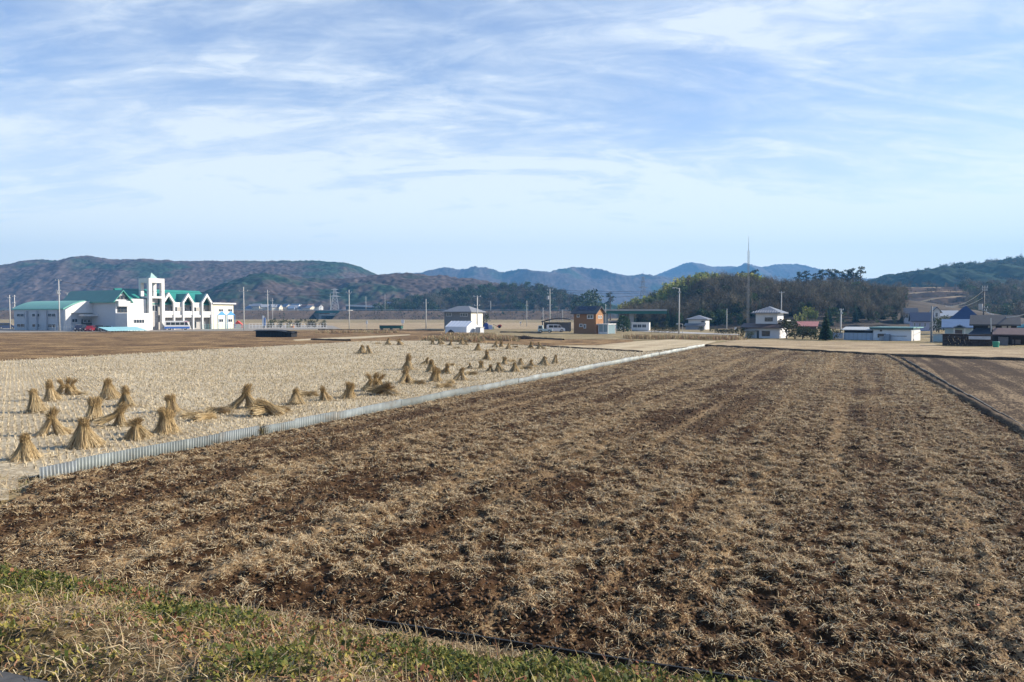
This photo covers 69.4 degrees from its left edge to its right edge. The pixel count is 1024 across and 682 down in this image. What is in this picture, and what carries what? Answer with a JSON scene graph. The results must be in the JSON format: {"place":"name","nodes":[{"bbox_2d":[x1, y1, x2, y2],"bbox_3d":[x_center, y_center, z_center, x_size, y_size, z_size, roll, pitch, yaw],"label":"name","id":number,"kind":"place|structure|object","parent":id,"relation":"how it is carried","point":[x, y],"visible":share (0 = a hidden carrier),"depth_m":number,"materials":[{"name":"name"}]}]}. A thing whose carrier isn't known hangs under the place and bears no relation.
{"place":"outdoors","nodes":[
{"label":"outdoors","id":0,"kind":"place"},
{"bbox_2d":[0,671,48,681],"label":"road","id":1,"kind":"structure","parent":0,"point":[8,677],"depth_m":6.33,"materials":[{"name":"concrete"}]},
{"bbox_2d":[0,310,329,318],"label":"road embankment","id":2,"kind":"structure","parent":0,"point":[286,315],"depth_m":601.67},
{"bbox_2d":[0,309,315,309],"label":"guard rail","id":3,"kind":"object","parent":2,"relation":"on","point":[242,309],"visible":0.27,"depth_m":608.69,"materials":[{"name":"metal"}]},
{"bbox_2d":[0,324,340,331],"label":"school yard","id":4,"kind":"structure","parent":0,"point":[248,327],"depth_m":228.60,"materials":[{"name":"brown soil"}]},
{"bbox_2d":[12,300,97,330],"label":"community hall","id":5,"kind":"structure","parent":4,"relation":"on","point":[33,315],"depth_m":214.90,"materials":[{"name":"white metal"}]},
{"bbox_2d":[98,327,144,331],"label":"blue sheet roof","id":6,"kind":"structure","parent":4,"relation":"on","point":[121,329],"depth_m":198.03,"materials":[{"name":"teal plastic"}]},
{"bbox_2d":[62,273,235,330],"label":"nursery school","id":7,"kind":"object","parent":4,"relation":"on","point":[147,309],"visible":0.84,"depth_m":222.26,"materials":[{"name":"white paint"}]},
{"bbox_2d":[164,321,189,329],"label":"minibus","id":8,"kind":"object","parent":4,"relation":"on","point":[170,325],"visible":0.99,"depth_m":221.90,"materials":[{"name":"white metal"}]},
{"bbox_2d":[0,255,376,308],"bbox_3d":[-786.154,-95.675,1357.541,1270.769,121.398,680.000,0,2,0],"label":"wooded range","id":9,"kind":"structure","parent":0,"point":[24,281],"depth_m":1230.88,"materials":[{"name":"green plant"}]},
{"bbox_2d":[0,330,533,360],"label":"brown field","id":10,"kind":"structure","parent":0,"point":[19,346],"depth_m":120.86,"materials":[{"name":"brown soil"}]},
{"bbox_2d":[254,330,299,336],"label":"covered stack","id":11,"kind":"object","parent":10,"relation":"on","point":[273,333],"visible":0.89,"depth_m":145.62,"materials":[{"name":"black plastic"}]},
{"bbox_2d":[11,323,573,328],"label":"pale field","id":12,"kind":"structure","parent":0,"point":[429,326],"depth_m":314.73,"materials":[{"name":"brown soil"}]},
{"bbox_2d":[379,325,402,328],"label":"green skip","id":13,"kind":"object","parent":12,"relation":"on","point":[390,326],"visible":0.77,"depth_m":231.49,"materials":[{"name":"metal"}]},
{"bbox_2d":[441,306,484,328],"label":"farm house","id":14,"kind":"structure","parent":12,"relation":"on","point":[462,313],"depth_m":235.10,"materials":[{"name":"grey"}]},
{"bbox_2d":[0,339,683,500],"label":"rice field","id":15,"kind":"structure","parent":0,"point":[29,468],"depth_m":48.09,"materials":[{"name":"beige plant"}]},
{"bbox_2d":[3,431,43,461],"bbox_3d":[-13.982,3.010,21.259,1.006,0.846,0.935,5,11,-17],"label":"straw stook","id":16,"kind":"object","parent":15,"relation":"on","point":[27,450],"visible":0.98,"depth_m":21.13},
{"bbox_2d":[24,388,48,413],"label":"straw stook","id":17,"kind":"object","parent":15,"relation":"on","point":[35,403],"visible":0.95,"depth_m":31.64,"materials":[{"name":"beige plant"}]},
{"bbox_2d":[42,378,62,400],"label":"straw stook","id":18,"kind":"object","parent":15,"relation":"on","point":[51,394],"visible":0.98,"depth_m":36.05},
{"bbox_2d":[35,406,75,436],"bbox_3d":[-15.848,2.757,25.744,0.967,1.098,1.360,13,11,37],"label":"straw stook","id":19,"kind":"object","parent":15,"relation":"on","point":[57,427],"visible":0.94,"depth_m":25.60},
{"bbox_2d":[56,376,89,395],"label":"straw stook","id":20,"kind":"object","parent":15,"relation":"on","point":[69,386],"visible":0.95,"depth_m":38.68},
{"bbox_2d":[65,416,108,449],"bbox_3d":[-13.460,2.847,23.240,1.329,1.036,1.197,4,12,19],"label":"straw stook","id":21,"kind":"object","parent":15,"relation":"on","point":[85,435],"visible":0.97,"depth_m":23.06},
{"bbox_2d":[82,396,107,420],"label":"straw stook","id":22,"kind":"object","parent":15,"relation":"on","point":[94,410],"visible":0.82,"depth_m":29.13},
{"bbox_2d":[91,402,128,426],"bbox_3d":[-14.886,2.706,27.797,1.499,1.047,0.959,16,-7,-14],"label":"straw stook","id":23,"kind":"object","parent":15,"relation":"on","point":[118,413],"visible":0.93,"depth_m":27.59,"materials":[{"name":"beige plant"}]},
{"bbox_2d":[99,377,121,399],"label":"straw stook","id":24,"kind":"object","parent":15,"relation":"on","point":[109,391],"visible":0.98,"depth_m":36.69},
{"bbox_2d":[115,384,136,405],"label":"straw stook","id":25,"kind":"object","parent":15,"relation":"on","point":[125,395],"visible":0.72,"depth_m":33.68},
{"bbox_2d":[121,416,155,441],"bbox_3d":[-12.591,2.930,24.810,0.987,0.931,0.922,1,2,20],"label":"straw stook","id":26,"kind":"object","parent":15,"relation":"on","point":[137,430],"visible":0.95,"depth_m":24.67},
{"bbox_2d":[152,405,181,434],"bbox_3d":[-12.202,2.750,26.037,1.111,1.031,1.054,-1,-2,-25],"label":"straw stook","id":27,"kind":"object","parent":15,"relation":"on","point":[166,422],"visible":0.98,"depth_m":25.87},
{"bbox_2d":[163,393,182,411],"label":"straw stook","id":28,"kind":"object","parent":15,"relation":"on","point":[170,400],"visible":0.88,"depth_m":31.61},
{"bbox_2d":[178,410,205,418],"bbox_3d":[-12.991,3.075,30.146,1.206,0.788,0.847,0,2,-11],"label":"straw sheaf","id":29,"kind":"object","parent":15,"relation":"on","point":[185,415],"visible":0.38,"depth_m":29.95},
{"bbox_2d":[187,409,219,421],"bbox_3d":[-12.309,3.090,29.471,0.954,0.888,1.359,2,2,38],"label":"straw sheaf","id":30,"kind":"object","parent":15,"relation":"on","point":[205,416],"visible":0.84,"depth_m":29.30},
{"bbox_2d":[202,404,232,413],"bbox_3d":[-12.464,3.029,31.250,1.376,0.899,0.966,0,2,14],"label":"straw sheaf","id":31,"kind":"object","parent":15,"relation":"on","point":[224,410],"visible":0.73,"depth_m":31.23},
{"bbox_2d":[226,383,257,408],"bbox_3d":[-12.056,2.425,33.256,1.720,1.194,1.054,-5,2,-3],"label":"straw stook","id":32,"kind":"object","parent":15,"relation":"on","point":[245,395],"visible":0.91,"depth_m":33.00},
{"bbox_2d":[245,397,287,415],"bbox_3d":[-10.231,2.821,30.795,1.930,1.071,1.460,7,-11,-34],"label":"straw stook","id":33,"kind":"object","parent":15,"relation":"on","point":[264,406],"visible":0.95,"depth_m":30.57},
{"bbox_2d":[1,343,565,466],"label":"straw stacks","id":34,"kind":"object","parent":15,"relation":"on","point":[245,407],"visible":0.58,"depth_m":33.11,"materials":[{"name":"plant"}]},
{"bbox_2d":[287,388,305,403],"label":"straw stook","id":35,"kind":"object","parent":15,"relation":"on","point":[295,398],"visible":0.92,"depth_m":34.49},
{"bbox_2d":[298,389,319,396],"bbox_3d":[-10.507,2.798,38.086,1.372,0.897,0.964,0,2,-6],"label":"straw sheaf","id":36,"kind":"object","parent":15,"relation":"on","point":[306,393],"visible":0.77,"depth_m":37.92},
{"bbox_2d":[318,385,332,400],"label":"straw stook","id":37,"kind":"object","parent":15,"relation":"on","point":[324,396],"visible":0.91,"depth_m":36.02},
{"bbox_2d":[340,381,356,398],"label":"straw stook","id":38,"kind":"object","parent":15,"relation":"on","point":[349,392],"visible":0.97,"depth_m":36.95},
{"bbox_2d":[361,372,396,390],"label":"straw stook","id":39,"kind":"object","parent":15,"relation":"on","point":[373,381],"visible":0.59,"depth_m":40.69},
{"bbox_2d":[364,381,401,395],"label":"straw stook","id":40,"kind":"object","parent":15,"relation":"on","point":[385,387],"visible":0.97,"depth_m":38.60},
{"bbox_2d":[397,366,411,382],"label":"straw stook","id":41,"kind":"object","parent":15,"relation":"on","point":[405,377],"visible":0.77,"depth_m":45.38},
{"bbox_2d":[400,353,413,369],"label":"straw stook","id":42,"kind":"object","parent":15,"relation":"on","point":[408,360],"visible":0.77,"depth_m":56.79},
{"bbox_2d":[428,366,442,381],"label":"straw stook","id":43,"kind":"object","parent":15,"relation":"on","point":[435,374],"visible":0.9,"depth_m":46.50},
{"bbox_2d":[452,366,467,380],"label":"straw stook","id":44,"kind":"object","parent":15,"relation":"on","point":[460,373],"visible":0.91,"depth_m":47.42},
{"bbox_2d":[295,334,409,340],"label":"field path","id":45,"kind":"structure","parent":0,"point":[354,337],"depth_m":142.80,"materials":[{"name":"beige soil"}]},
{"bbox_2d":[318,329,443,330],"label":"levee","id":46,"kind":"structure","parent":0,"point":[381,329],"depth_m":215.85,"materials":[{"name":"soil"}]},
{"bbox_2d":[0,560,808,681],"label":"bank","id":47,"kind":"structure","parent":0,"point":[194,606],"depth_m":7.32,"materials":[{"name":"green plant"}]},
{"bbox_2d":[201,272,618,318],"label":"wooded spur","id":48,"kind":"structure","parent":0,"point":[374,289],"depth_m":854.68,"materials":[{"name":"plant"}]},
{"bbox_2d":[333,311,573,319],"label":"road embankment","id":49,"kind":"structure","parent":0,"point":[537,315],"depth_m":574.57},
{"bbox_2d":[445,321,478,333],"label":"vinyl house","id":50,"kind":"structure","parent":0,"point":[460,326],"depth_m":161.90,"materials":[{"name":"white plastic"}]},
{"bbox_2d":[0,319,949,681],"bbox_3d":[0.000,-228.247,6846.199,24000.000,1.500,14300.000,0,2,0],"label":"ground","id":51,"kind":"structure","parent":0,"point":[924,335],"depth_m":230.79,"materials":[{"name":"beige soil"}]},
{"bbox_2d":[0,469,55,499],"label":"corner grass","id":52,"kind":"structure","parent":51,"relation":"on","point":[8,487],"depth_m":18.29,"materials":[{"name":"plant"}]},
{"bbox_2d":[0,309,572,319],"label":"embankment scrub","id":53,"kind":"object","parent":51,"relation":"on","point":[441,315],"visible":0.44,"depth_m":573.33,"materials":[{"name":"brown plant"}]},
{"bbox_2d":[299,310,352,318],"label":"overbridge","id":54,"kind":"object","parent":51,"relation":"on","point":[317,314],"visible":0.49,"depth_m":606.30,"materials":[{"name":"grey concrete"}]},
{"bbox_2d":[329,288,339,313],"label":"power pylon","id":55,"kind":"object","parent":51,"relation":"on","point":[335,295],"visible":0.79,"depth_m":698.39,"materials":[{"name":"grey metal"}]},
{"bbox_2d":[39,344,704,478],"bbox_3d":[7.163,2.002,59.963,0.184,0.541,90.904,1,2,25],"label":"corrugated edging","id":56,"kind":"object","parent":51,"relation":"on","point":[96,461],"visible":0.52,"depth_m":26.46,"materials":[{"name":"metal"}]},
{"bbox_2d":[346,305,420,310],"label":"viaduct","id":57,"kind":"object","parent":51,"relation":"on","point":[366,307],"visible":0.17,"depth_m":690.34,"materials":[{"name":"concrete"}]},
{"bbox_2d":[315,329,747,341],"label":"field weeds","id":58,"kind":"object","parent":51,"relation":"on","point":[469,337],"visible":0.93,"depth_m":131.35,"materials":[{"name":"plant"}]},
{"bbox_2d":[547,325,564,331],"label":"parked van","id":59,"kind":"object","parent":51,"relation":"on","point":[559,328],"visible":0.68,"depth_m":192.83,"materials":[{"name":"silver metal"}]},
{"bbox_2d":[541,318,571,331],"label":"carport","id":60,"kind":"object","parent":51,"relation":"on","point":[566,326],"visible":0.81,"depth_m":202.89,"materials":[{"name":"grey metal"}]},
{"bbox_2d":[366,618,777,681],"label":"edging board","id":61,"kind":"object","parent":51,"relation":"on","point":[439,633],"visible":0.48,"depth_m":9.14,"materials":[{"name":"black plastic"}]},
{"bbox_2d":[569,292,594,311],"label":"evergreen tree","id":62,"kind":"object","parent":51,"relation":"on","point":[579,298],"visible":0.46,"depth_m":469.06,"materials":[{"name":"green plant"}]},
{"bbox_2d":[581,288,606,308],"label":"evergreen tree","id":63,"kind":"object","parent":51,"relation":"on","point":[595,297],"visible":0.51,"depth_m":476.14,"materials":[{"name":"green plant"}]},
{"bbox_2d":[616,315,630,331],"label":"round bush","id":64,"kind":"object","parent":51,"relation":"on","point":[619,321],"visible":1,"depth_m":194.32,"materials":[{"name":"green plant"}]},
{"bbox_2d":[603,309,666,328],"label":"gas station canopy","id":65,"kind":"structure","parent":51,"relation":"on","point":[631,312],"depth_m":235.83,"materials":[{"name":"grey metal"}]},
{"bbox_2d":[651,327,677,332],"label":"hedge","id":66,"kind":"object","parent":51,"relation":"on","point":[665,330],"visible":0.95,"depth_m":186.53,"materials":[{"name":"green plant"}]},
{"bbox_2d":[715,329,739,333],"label":"hedge","id":67,"kind":"object","parent":51,"relation":"on","point":[723,331],"visible":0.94,"depth_m":171.19,"materials":[{"name":"green plant"}]},
{"bbox_2d":[705,344,1023,360],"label":"levee","id":68,"kind":"structure","parent":51,"relation":"on","point":[941,356],"depth_m":76.04,"materials":[{"name":"soil"}]},
{"bbox_2d":[902,308,917,323],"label":"house","id":69,"kind":"structure","parent":51,"relation":"on","point":[907,310],"depth_m":251.56,"materials":[{"name":"grey"}]},
{"bbox_2d":[929,315,949,331],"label":"garden shrub","id":70,"kind":"object","parent":51,"relation":"on","point":[939,323],"visible":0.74,"depth_m":189.19,"materials":[{"name":"green plant"}]},
{"bbox_2d":[887,354,1023,436],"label":"levee","id":71,"kind":"structure","parent":51,"relation":"on","point":[1011,423],"depth_m":34.05,"materials":[{"name":"soil"}]},
{"bbox_2d":[978,286,987,314],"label":"utility pole","id":72,"kind":"object","parent":51,"relation":"on","point":[981,307],"visible":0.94,"depth_m":124.72,"materials":[{"name":"concrete"}]},
{"bbox_2d":[968,315,1020,341],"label":"timber house","id":73,"kind":"structure","parent":51,"relation":"on","point":[981,324],"depth_m":113.82,"materials":[{"name":"paint"}]},
{"bbox_2d":[415,294,572,310],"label":"trees","id":74,"kind":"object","parent":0,"point":[494,307],"depth_m":678.84,"materials":[{"name":"green plant"}]},
{"bbox_2d":[372,281,601,310],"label":"hill woodland","id":75,"kind":"object","parent":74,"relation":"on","point":[448,295],"visible":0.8,"depth_m":681.48,"materials":[{"name":"green plant"}]},
{"bbox_2d":[0,346,1023,681],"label":"ploughed field","id":76,"kind":"structure","parent":0,"point":[796,620],"depth_m":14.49,"materials":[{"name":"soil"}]},
{"bbox_2d":[0,0,1023,278],"label":"sky","id":77,"kind":"structure","parent":0,"point":[624,137],"materials":[{"name":"blue"}]},
{"bbox_2d":[390,266,676,305],"bbox_3d":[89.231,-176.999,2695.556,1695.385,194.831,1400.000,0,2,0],"label":"mountain range","id":78,"kind":"structure","parent":0,"point":[583,280],"depth_m":2480.59,"materials":[{"name":"blue"}]},
{"bbox_2d":[532,339,632,345],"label":"tilled patch","id":79,"kind":"object","parent":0,"point":[564,342],"visible":0.88,"depth_m":120.14,"materials":[{"name":"brown soil"}]},
{"bbox_2d":[536,345,642,351],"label":"levee","id":80,"kind":"structure","parent":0,"point":[593,348],"depth_m":91.76,"materials":[{"name":"soil"}]},
{"bbox_2d":[571,306,614,333],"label":"orange house","id":81,"kind":"structure","parent":0,"point":[588,319],"depth_m":173.20,"materials":[{"name":"orange brick"}]},
{"bbox_2d":[486,332,730,343],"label":"grass verge","id":82,"kind":"object","parent":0,"point":[567,335],"depth_m":157.62,"materials":[{"name":"beige plant"}]},
{"bbox_2d":[569,339,715,351],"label":"pale field","id":83,"kind":"structure","parent":0,"point":[650,345],"depth_m":103.74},
{"bbox_2d":[645,331,739,334],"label":"lane","id":84,"kind":"structure","parent":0,"point":[694,332],"depth_m":175.18,"materials":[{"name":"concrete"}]},
{"bbox_2d":[631,322,649,330],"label":"white cabin","id":85,"kind":"object","parent":84,"relation":"on","point":[640,326],"visible":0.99,"depth_m":205.61,"materials":[{"name":"clear metal"}]},
{"bbox_2d":[684,315,711,329],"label":"house","id":86,"kind":"structure","parent":0,"point":[695,322],"depth_m":228.93,"materials":[{"name":"white"}]},
{"bbox_2d":[657,262,873,281],"bbox_3d":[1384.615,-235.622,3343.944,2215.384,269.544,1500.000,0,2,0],"label":"distant mountain","id":87,"kind":"structure","parent":0,"point":[782,271],"depth_m":3278.93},
{"bbox_2d":[608,292,1023,328],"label":"wooded knoll","id":88,"kind":"structure","parent":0,"point":[919,305],"depth_m":258.71,"materials":[{"name":"green plant"}]},
{"bbox_2d":[615,268,911,327],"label":"knoll woodland","id":89,"kind":"object","parent":88,"relation":"on","point":[711,291],"visible":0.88,"depth_m":272.95,"materials":[{"name":"green plant"}]},
{"bbox_2d":[852,266,865,280],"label":"pine tree","id":90,"kind":"object","parent":88,"relation":"on","point":[860,273],"visible":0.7,"depth_m":364.60,"materials":[{"name":"green plant"}]},
{"bbox_2d":[707,339,1023,357],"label":"tan field","id":91,"kind":"structure","parent":0,"point":[901,348],"depth_m":97.39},
{"bbox_2d":[741,336,1023,347],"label":"yard","id":92,"kind":"structure","parent":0,"point":[882,341],"depth_m":120.43,"materials":[{"name":"beige plant"}]},
{"bbox_2d":[740,306,788,337],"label":"white house","id":93,"kind":"structure","parent":92,"relation":"on","point":[765,325],"depth_m":138.83,"materials":[{"name":"paint"}]},
{"bbox_2d":[777,319,800,338],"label":"garden shrub","id":94,"kind":"object","parent":92,"relation":"on","point":[784,321],"visible":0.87,"depth_m":135.70,"materials":[{"name":"green plant"}]},
{"bbox_2d":[784,324,803,338],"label":"garden shrub","id":95,"kind":"object","parent":92,"relation":"on","point":[793,333],"visible":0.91,"depth_m":134.06,"materials":[{"name":"green plant"}]},
{"bbox_2d":[796,321,818,334],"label":"red roof shed","id":96,"kind":"structure","parent":92,"relation":"on","point":[813,325],"depth_m":168.16,"materials":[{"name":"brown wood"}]},
{"bbox_2d":[818,309,832,339],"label":"conifer","id":97,"kind":"object","parent":92,"relation":"on","point":[825,333],"visible":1,"depth_m":125.73,"materials":[{"name":"green plant"}]},
{"bbox_2d":[842,327,872,339],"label":"long shed","id":98,"kind":"structure","parent":92,"relation":"on","point":[858,333],"depth_m":128.88,"materials":[{"name":"white metal"}]},
{"bbox_2d":[869,326,923,340],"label":"white workshop","id":99,"kind":"structure","parent":92,"relation":"on","point":[896,333],"depth_m":124.65,"materials":[{"name":"clear metal"}]},
{"bbox_2d":[930,306,932,341],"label":"utility pole","id":100,"kind":"object","parent":92,"relation":"on","point":[931,332],"visible":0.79,"depth_m":117.88,"materials":[{"name":"grey concrete"}]},
{"bbox_2d":[941,333,992,345],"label":"stacked wall shed","id":101,"kind":"structure","parent":92,"relation":"on","point":[969,340],"depth_m":102.68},
{"bbox_2d":[992,328,1023,345],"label":"brown shed","id":102,"kind":"structure","parent":92,"relation":"on","point":[1010,336],"depth_m":105.59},
{"bbox_2d":[908,312,934,330],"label":"house","id":103,"kind":"structure","parent":0,"point":[919,319],"depth_m":206.80,"materials":[{"name":"grey"}]},
{"bbox_2d":[930,307,942,329],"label":"house","id":104,"kind":"structure","parent":0,"point":[937,311],"depth_m":215.27,"materials":[{"name":"grey"}]},
{"bbox_2d":[868,257,1023,286],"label":"forested hill","id":105,"kind":"structure","parent":0,"point":[940,275],"depth_m":795.04,"materials":[{"name":"plant"}]},
{"bbox_2d":[876,255,1023,317],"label":"slope woodland","id":106,"kind":"object","parent":105,"relation":"on","point":[1006,296],"visible":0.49,"depth_m":469.13,"materials":[{"name":"green plant"}]},
{"bbox_2d":[940,310,957,329],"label":"house","id":107,"kind":"structure","parent":0,"point":[949,313],"depth_m":227.31,"materials":[{"name":"stone"}]},
{"bbox_2d":[941,319,972,337],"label":"blue porch house","id":108,"kind":"structure","parent":0,"point":[956,326],"depth_m":145.93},
{"bbox_2d":[898,356,1023,424],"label":"tilled field","id":109,"kind":"structure","parent":0,"point":[997,385],"depth_m":49.11,"materials":[{"name":"brown soil"}]},
{"bbox_2d":[902,357,1023,425],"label":"levee plank","id":110,"kind":"object","parent":109,"relation":"on","point":[969,395],"visible":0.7,"depth_m":39.94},
{"bbox_2d":[905,287,1017,307],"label":"terraced slope","id":111,"kind":"structure","parent":0,"point":[929,297],"depth_m":511.94,"materials":[{"name":"brown soil"}]},
{"bbox_2d":[950,305,976,318],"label":"roof","id":112,"kind":"structure","parent":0,"point":[965,312],"depth_m":167.11,"materials":[{"name":"blue metal"}]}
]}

